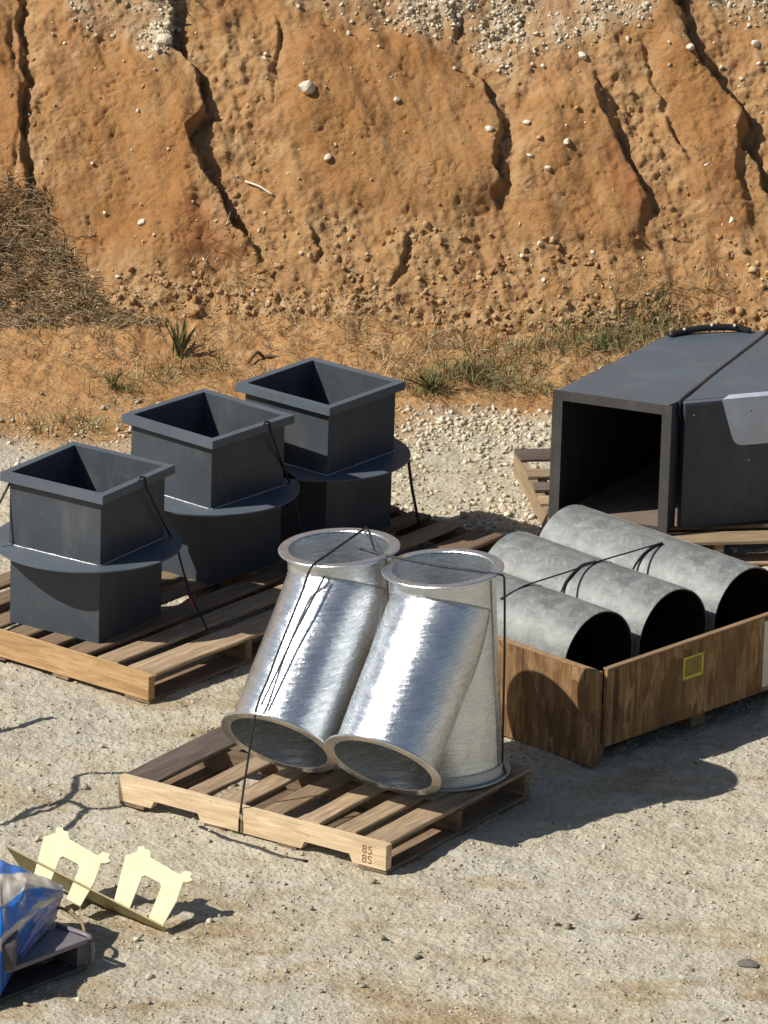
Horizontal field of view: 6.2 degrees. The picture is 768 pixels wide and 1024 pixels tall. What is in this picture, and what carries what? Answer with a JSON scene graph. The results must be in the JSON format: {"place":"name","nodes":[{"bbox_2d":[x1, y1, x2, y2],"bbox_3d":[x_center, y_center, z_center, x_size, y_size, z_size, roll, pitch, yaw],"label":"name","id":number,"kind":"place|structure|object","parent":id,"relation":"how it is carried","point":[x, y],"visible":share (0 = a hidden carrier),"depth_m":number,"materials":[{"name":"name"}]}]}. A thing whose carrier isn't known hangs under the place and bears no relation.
{"place":"outdoors","nodes":[
{"label":"outdoors","id":0,"kind":"place"},
{"bbox_2d":[0,0,767,334],"bbox_3d":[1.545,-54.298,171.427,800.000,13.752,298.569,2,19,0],"label":"dirt bank","id":1,"kind":"structure","parent":0,"point":[442,114],"depth_m":32.82,"materials":[{"name":"orange soil"}]},
{"bbox_2d":[0,168,166,339],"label":"dry brush","id":2,"kind":"object","parent":1,"relation":"on","point":[95,314],"visible":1,"depth_m":32.56,"materials":[{"name":"brown plant"}]},
{"bbox_2d":[138,219,145,224],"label":"rock","id":3,"kind":"object","parent":1,"relation":"on","point":[141,221],"visible":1,"depth_m":32.67,"materials":[{"name":"white stone"}]},
{"bbox_2d":[156,34,171,45],"bbox_3d":[-1.032,-2.210,32.998,0.061,0.059,0.066,14,23,33],"label":"rock","id":4,"kind":"object","parent":1,"relation":"on","point":[163,39],"visible":1,"depth_m":32.98,"materials":[{"name":"white stone"}]},
{"bbox_2d":[134,0,207,15],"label":"hanging grass","id":5,"kind":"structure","parent":1,"relation":"hanging from","point":[164,3],"depth_m":33.09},
{"bbox_2d":[245,180,272,194],"bbox_3d":[-0.584,-1.507,32.756,0.158,0.045,0.018,13,22,31],"label":"stick","id":6,"kind":"object","parent":1,"relation":"on","point":[264,189],"visible":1,"depth_m":32.74,"materials":[{"name":"wood"}]},
{"bbox_2d":[299,80,314,94],"bbox_3d":[-0.358,-1.982,32.852,0.084,0.062,0.068,-3,28,-42],"label":"rock","id":7,"kind":"object","parent":1,"relation":"on","point":[306,87],"visible":1,"depth_m":32.83,"materials":[{"name":"white stone"}]},
{"bbox_2d":[324,153,331,160],"bbox_3d":[-0.262,-1.649,32.760,0.032,0.032,0.048,19,35,7],"label":"rock","id":8,"kind":"object","parent":1,"relation":"on","point":[327,157],"visible":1,"depth_m":32.75,"materials":[{"name":"white stone"}]},
{"bbox_2d":[0,7,767,333],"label":"dirt clods","id":9,"kind":"object","parent":1,"relation":"on","point":[388,287],"visible":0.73,"depth_m":32.55,"materials":[{"name":"brown soil"}]},
{"bbox_2d":[4,0,767,107],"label":"scree","id":10,"kind":"structure","parent":1,"relation":"on","point":[499,26],"depth_m":33.12,"materials":[{"name":"stone"}]},
{"bbox_2d":[10,22,763,332],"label":"bank stones","id":11,"kind":"object","parent":1,"relation":"on","point":[731,220],"visible":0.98,"depth_m":32.77,"materials":[{"name":"beige stone"}]},
{"bbox_2d":[393,96,400,102],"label":"rock","id":12,"kind":"object","parent":1,"relation":"on","point":[396,99],"visible":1,"depth_m":32.89,"materials":[{"name":"white stone"}]},
{"bbox_2d":[485,125,493,131],"bbox_3d":[0.491,-1.787,32.827,0.042,0.030,0.036,-14,22,-31],"label":"rock","id":13,"kind":"object","parent":1,"relation":"on","point":[488,128],"visible":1,"depth_m":32.81,"materials":[{"name":"white stone"}]},
{"bbox_2d":[523,120,530,124],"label":"rock","id":14,"kind":"object","parent":1,"relation":"on","point":[526,122],"visible":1,"depth_m":32.87,"materials":[{"name":"white stone"}]},
{"bbox_2d":[564,138,569,143],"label":"rock","id":15,"kind":"object","parent":1,"relation":"on","point":[566,140],"visible":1,"depth_m":32.79,"materials":[{"name":"white stone"}]},
{"bbox_2d":[578,51,586,59],"bbox_3d":[0.933,-2.142,33.041,0.039,0.040,0.056,-25,36,-21],"label":"rock","id":16,"kind":"object","parent":1,"relation":"on","point":[582,56],"visible":1,"depth_m":33.02,"materials":[{"name":"white stone"}]},
{"bbox_2d":[686,43,694,50],"bbox_3d":[1.435,-2.177,32.956,0.047,0.037,0.034,-14,24,-39],"label":"rock","id":17,"kind":"object","parent":1,"relation":"on","point":[690,46],"visible":1,"depth_m":32.94,"materials":[{"name":"white stone"}]},
{"bbox_2d":[751,40,759,46],"bbox_3d":[1.749,-2.204,33.136,0.047,0.037,0.035,-6,20,-20],"label":"rock","id":18,"kind":"object","parent":1,"relation":"on","point":[755,43],"visible":1,"depth_m":33.12,"materials":[{"name":"white stone"}]},
{"bbox_2d":[0,303,767,1023],"bbox_3d":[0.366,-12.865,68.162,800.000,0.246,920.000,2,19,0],"label":"ground","id":19,"kind":"structure","parent":0,"point":[26,371],"depth_m":26.51,"materials":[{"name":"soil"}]},
{"bbox_2d":[0,906,94,1001],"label":"grey pallet","id":20,"kind":"object","parent":19,"relation":"on","point":[60,944],"visible":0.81,"depth_m":25.25,"materials":[{"name":"plastic"}]},
{"bbox_2d":[0,860,63,995],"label":"bag","id":21,"kind":"object","parent":20,"relation":"on","point":[30,902],"visible":1,"depth_m":25.22,"materials":[{"name":"plastic"}]},
{"bbox_2d":[6,827,192,931],"bbox_3d":[-1.060,1.379,25.841,0.716,0.335,0.266,8,20,19],"label":"yellow bracket","id":22,"kind":"object","parent":19,"relation":"on","point":[137,867],"visible":0.98,"depth_m":25.81,"materials":[{"name":"paint"}]},
{"bbox_2d":[99,367,128,388],"bbox_3d":[-1.219,-0.600,31.759,0.146,0.105,0.154,2,19,0],"label":"weed","id":23,"kind":"object","parent":19,"relation":"on","point":[109,381],"visible":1,"depth_m":31.76,"materials":[{"name":"green plant"}]},
{"bbox_2d":[0,570,286,703],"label":"pallet","id":24,"kind":"object","parent":19,"relation":"on","point":[234,645],"visible":0.52,"depth_m":28.35,"materials":[{"name":"orange wood"}]},
{"bbox_2d":[0,441,181,643],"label":"duct hopper","id":25,"kind":"object","parent":24,"relation":"on","point":[88,545],"visible":1,"depth_m":28.30,"materials":[{"name":"black paint"}]},
{"bbox_2d":[0,469,19,503],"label":"strap","id":26,"kind":"object","parent":25,"relation":"attached to","point":[6,489],"visible":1,"depth_m":28.29,"materials":[{"name":"black plastic"}]},
{"bbox_2d":[138,476,207,629],"bbox_3d":[-0.847,0.138,28.413,0.293,0.655,0.239,2,19,0],"label":"strap","id":27,"kind":"object","parent":25,"relation":"attached to","point":[170,535],"visible":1,"depth_m":28.46,"materials":[{"name":"black plastic"}]},
{"bbox_2d":[188,595,196,606],"bbox_3d":[-0.775,0.360,28.495,0.028,0.047,0.034,-13,23,-36],"label":"strap tag","id":28,"kind":"object","parent":27,"relation":"attached to","point":[191,601],"visible":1,"depth_m":28.49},
{"bbox_2d":[122,389,299,584],"bbox_3d":[-0.734,-0.100,29.152,0.770,0.638,0.770,17,24,38],"label":"duct hopper","id":29,"kind":"object","parent":24,"relation":"on","point":[230,490],"visible":0.69,"depth_m":28.99,"materials":[{"name":"black paint"}]},
{"bbox_2d":[263,421,302,532],"bbox_3d":[-0.427,-0.094,29.133,0.232,0.654,0.148,-6,20,-22],"label":"strap","id":30,"kind":"object","parent":29,"relation":"attached to","point":[283,466],"visible":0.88,"depth_m":29.13,"materials":[{"name":"black plastic"}]},
{"bbox_2d":[164,317,197,357],"bbox_3d":[-0.929,-0.804,32.176,0.157,0.211,0.138,2,19,0],"label":"weed","id":31,"kind":"object","parent":19,"relation":"on","point":[180,343],"visible":1,"depth_m":32.16,"materials":[{"name":"green plant"}]},
{"bbox_2d":[199,825,307,862],"bbox_3d":[-0.499,1.256,26.526,0.525,0.013,0.047,16,23,36],"label":"loose strap","id":32,"kind":"object","parent":19,"relation":"on","point":[247,844],"visible":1,"depth_m":26.51,"materials":[{"name":"black plastic"}]},
{"bbox_2d":[247,350,279,363],"bbox_3d":[-0.539,-0.714,32.147,0.200,0.049,0.057,-5,20,-20],"label":"stick","id":33,"kind":"object","parent":19,"relation":"on","point":[254,354],"visible":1,"depth_m":32.15,"materials":[{"name":"brown wood"}]},
{"bbox_2d":[118,726,530,873],"bbox_3d":[-0.223,1.048,26.975,1.223,0.126,1.025,13,22,31],"label":"pallet","id":34,"kind":"object","parent":19,"relation":"on","point":[347,815],"visible":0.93,"depth_m":26.72,"materials":[{"name":"brown wood"}]},
{"bbox_2d":[221,528,399,772],"bbox_3d":[-0.248,0.585,26.873,0.518,0.857,0.910,10,20,23],"label":"branch pipe fitting","id":35,"kind":"object","parent":34,"relation":"on","point":[300,713],"visible":0.88,"depth_m":26.74,"materials":[{"name":"silver metal"}]},
{"bbox_2d":[261,576,324,704],"bbox_3d":[-0.346,0.485,26.632,0.013,0.403,0.418,13,22,31],"label":"strap","id":36,"kind":"object","parent":35,"relation":"attached to","point":[288,646],"visible":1,"depth_m":26.63,"materials":[{"name":"black plastic"}]},
{"bbox_2d":[238,526,366,832],"bbox_3d":[-0.300,0.634,26.848,0.031,0.943,0.974,11,21,26],"label":"strap","id":37,"kind":"object","parent":35,"relation":"attached to","point":[284,635],"visible":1,"depth_m":26.61,"materials":[{"name":"black plastic"}]},
{"bbox_2d":[366,527,375,551],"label":"strap","id":38,"kind":"object","parent":35,"relation":"attached to","point":[369,533],"visible":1,"depth_m":27.04,"materials":[{"name":"black plastic"}]},
{"bbox_2d":[324,548,510,794],"bbox_3d":[0.147,0.663,26.676,0.518,0.857,0.910,10,20,23],"label":"branch pipe fitting","id":39,"kind":"object","parent":34,"relation":"on","point":[422,715],"visible":1,"depth_m":26.58,"materials":[{"name":"silver metal"}]},
{"bbox_2d":[359,548,507,777],"bbox_3d":[0.185,0.583,26.867,0.632,0.838,0.060,8,20,18],"label":"strap","id":40,"kind":"object","parent":39,"relation":"attached to","point":[504,625],"visible":1,"depth_m":26.75,"materials":[{"name":"black plastic"}]},
{"bbox_2d":[0,201,719,395],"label":"dry grass","id":41,"kind":"structure","parent":19,"relation":"on","point":[466,337],"depth_m":32.26,"materials":[{"name":"beige plant"}]},
{"bbox_2d":[0,245,737,445],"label":"green grass","id":42,"kind":"structure","parent":19,"relation":"on","point":[577,347],"depth_m":32.05,"materials":[{"name":"green plant"}]},
{"bbox_2d":[0,403,738,555],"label":"crushed stone","id":43,"kind":"object","parent":19,"relation":"on","point":[503,508],"visible":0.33,"depth_m":31.17,"materials":[{"name":"gravel"}]},
{"bbox_2d":[255,505,502,574],"bbox_3d":[-0.297,0.140,29.661,1.254,0.127,1.027,15,23,35],"label":"pallet","id":44,"kind":"object","parent":19,"relation":"on","point":[443,534],"visible":0.18,"depth_m":29.69,"materials":[{"name":"brown wood"}]},
{"bbox_2d":[236,357,410,538],"bbox_3d":[-0.273,-0.242,29.613,0.770,0.638,0.770,16,23,36],"label":"duct hopper","id":45,"kind":"object","parent":44,"relation":"on","point":[346,453],"visible":0.77,"depth_m":29.45,"materials":[{"name":"black paint"}]},
{"bbox_2d":[407,460,419,524],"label":"strap","id":46,"kind":"object","parent":45,"relation":"hanging from","point":[412,492],"visible":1,"depth_m":29.75,"materials":[{"name":"black plastic"}]},
{"bbox_2d":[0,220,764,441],"bbox_3d":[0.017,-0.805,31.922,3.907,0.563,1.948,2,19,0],"label":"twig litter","id":47,"kind":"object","parent":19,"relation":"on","point":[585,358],"visible":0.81,"depth_m":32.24,"materials":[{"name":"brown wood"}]},
{"bbox_2d":[414,955,422,958],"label":"rock","id":48,"kind":"object","parent":19,"relation":"on","point":[418,956],"visible":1,"depth_m":25.50,"materials":[{"name":"stone"}]},
{"bbox_2d":[400,365,457,391],"bbox_3d":[0.196,-0.587,31.780,0.227,0.133,0.208,14,22,31],"label":"weed","id":49,"kind":"object","parent":19,"relation":"on","point":[429,385],"visible":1,"depth_m":31.80,"materials":[{"name":"green plant"}]},
{"bbox_2d":[583,333,624,351],"bbox_3d":[0.999,-0.776,32.273,0.182,0.110,0.170,6,19,13],"label":"weed","id":50,"kind":"object","parent":19,"relation":"on","point":[603,343],"visible":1,"depth_m":32.25,"materials":[{"name":"green plant"}]},
{"bbox_2d":[498,612,767,767],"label":"open crate","id":51,"kind":"object","parent":19,"relation":"on","point":[553,703],"visible":0.44,"depth_m":27.56,"materials":[{"name":"wood"}]},
{"bbox_2d":[496,572,632,705],"bbox_3d":[0.515,0.468,27.871,0.900,0.407,0.407,20,26,40],"label":"pipe","id":52,"kind":"object","parent":51,"relation":"in","point":[562,625],"visible":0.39,"depth_m":27.66,"materials":[{"name":"metal"}]},
{"bbox_2d":[500,542,662,598],"bbox_3d":[0.796,0.234,27.997,0.914,0.043,0.036,-16,25,-41],"label":"strap","id":53,"kind":"object","parent":52,"relation":"attached to","point":[581,567],"visible":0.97,"depth_m":27.99,"materials":[{"name":"black plastic"}]},
{"bbox_2d":[488,531,706,657],"bbox_3d":[0.826,0.387,28.139,0.880,0.407,0.407,20,26,40],"label":"pipe","id":54,"kind":"object","parent":51,"relation":"in","point":[656,613],"visible":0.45,"depth_m":28.04,"materials":[{"name":"metal"}]},
{"bbox_2d":[560,560,595,592],"bbox_3d":[0.759,0.273,28.010,0.214,0.130,0.033,-16,25,-41],"label":"strap","id":55,"kind":"object","parent":54,"relation":"on","point":[569,577],"visible":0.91,"depth_m":28.00,"materials":[{"name":"black plastic"}]},
{"bbox_2d":[632,543,662,569],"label":"strap","id":56,"kind":"object","parent":54,"relation":"attached to","point":[641,556],"visible":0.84,"depth_m":28.27,"materials":[{"name":"black plastic"}]},
{"bbox_2d":[539,505,767,632],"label":"pipe","id":57,"kind":"object","parent":51,"relation":"in","point":[727,590],"visible":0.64,"depth_m":28.34,"materials":[{"name":"metal"}]},
{"bbox_2d":[513,448,767,564],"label":"pallet","id":58,"kind":"object","parent":19,"relation":"on","point":[528,478],"visible":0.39,"depth_m":29.94,"materials":[{"name":"brown wood"}]},
{"bbox_2d":[548,330,767,533],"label":"transition duct","id":59,"kind":"object","parent":58,"relation":"on","point":[626,445],"visible":0.94,"depth_m":29.87,"materials":[{"name":"grey metal"}]},
{"bbox_2d":[667,324,751,337],"bbox_3d":[1.412,-0.791,30.558,0.382,0.052,0.067,-3,19,-14],"label":"strap coil","id":60,"kind":"object","parent":59,"relation":"on","point":[709,327],"visible":1,"depth_m":30.56,"materials":[{"name":"plastic"}]},
{"bbox_2d":[677,328,767,421],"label":"strap","id":61,"kind":"object","parent":59,"relation":"attached to","point":[714,373],"visible":1,"depth_m":30.00,"materials":[{"name":"black plastic"}]},
{"bbox_2d":[736,959,757,967],"bbox_3d":[1.320,1.637,25.532,0.084,0.017,0.055,9,33,20],"label":"rock","id":62,"kind":"object","parent":19,"relation":"on","point":[746,963],"visible":1,"depth_m":25.52,"materials":[{"name":"stone"}]}
]}

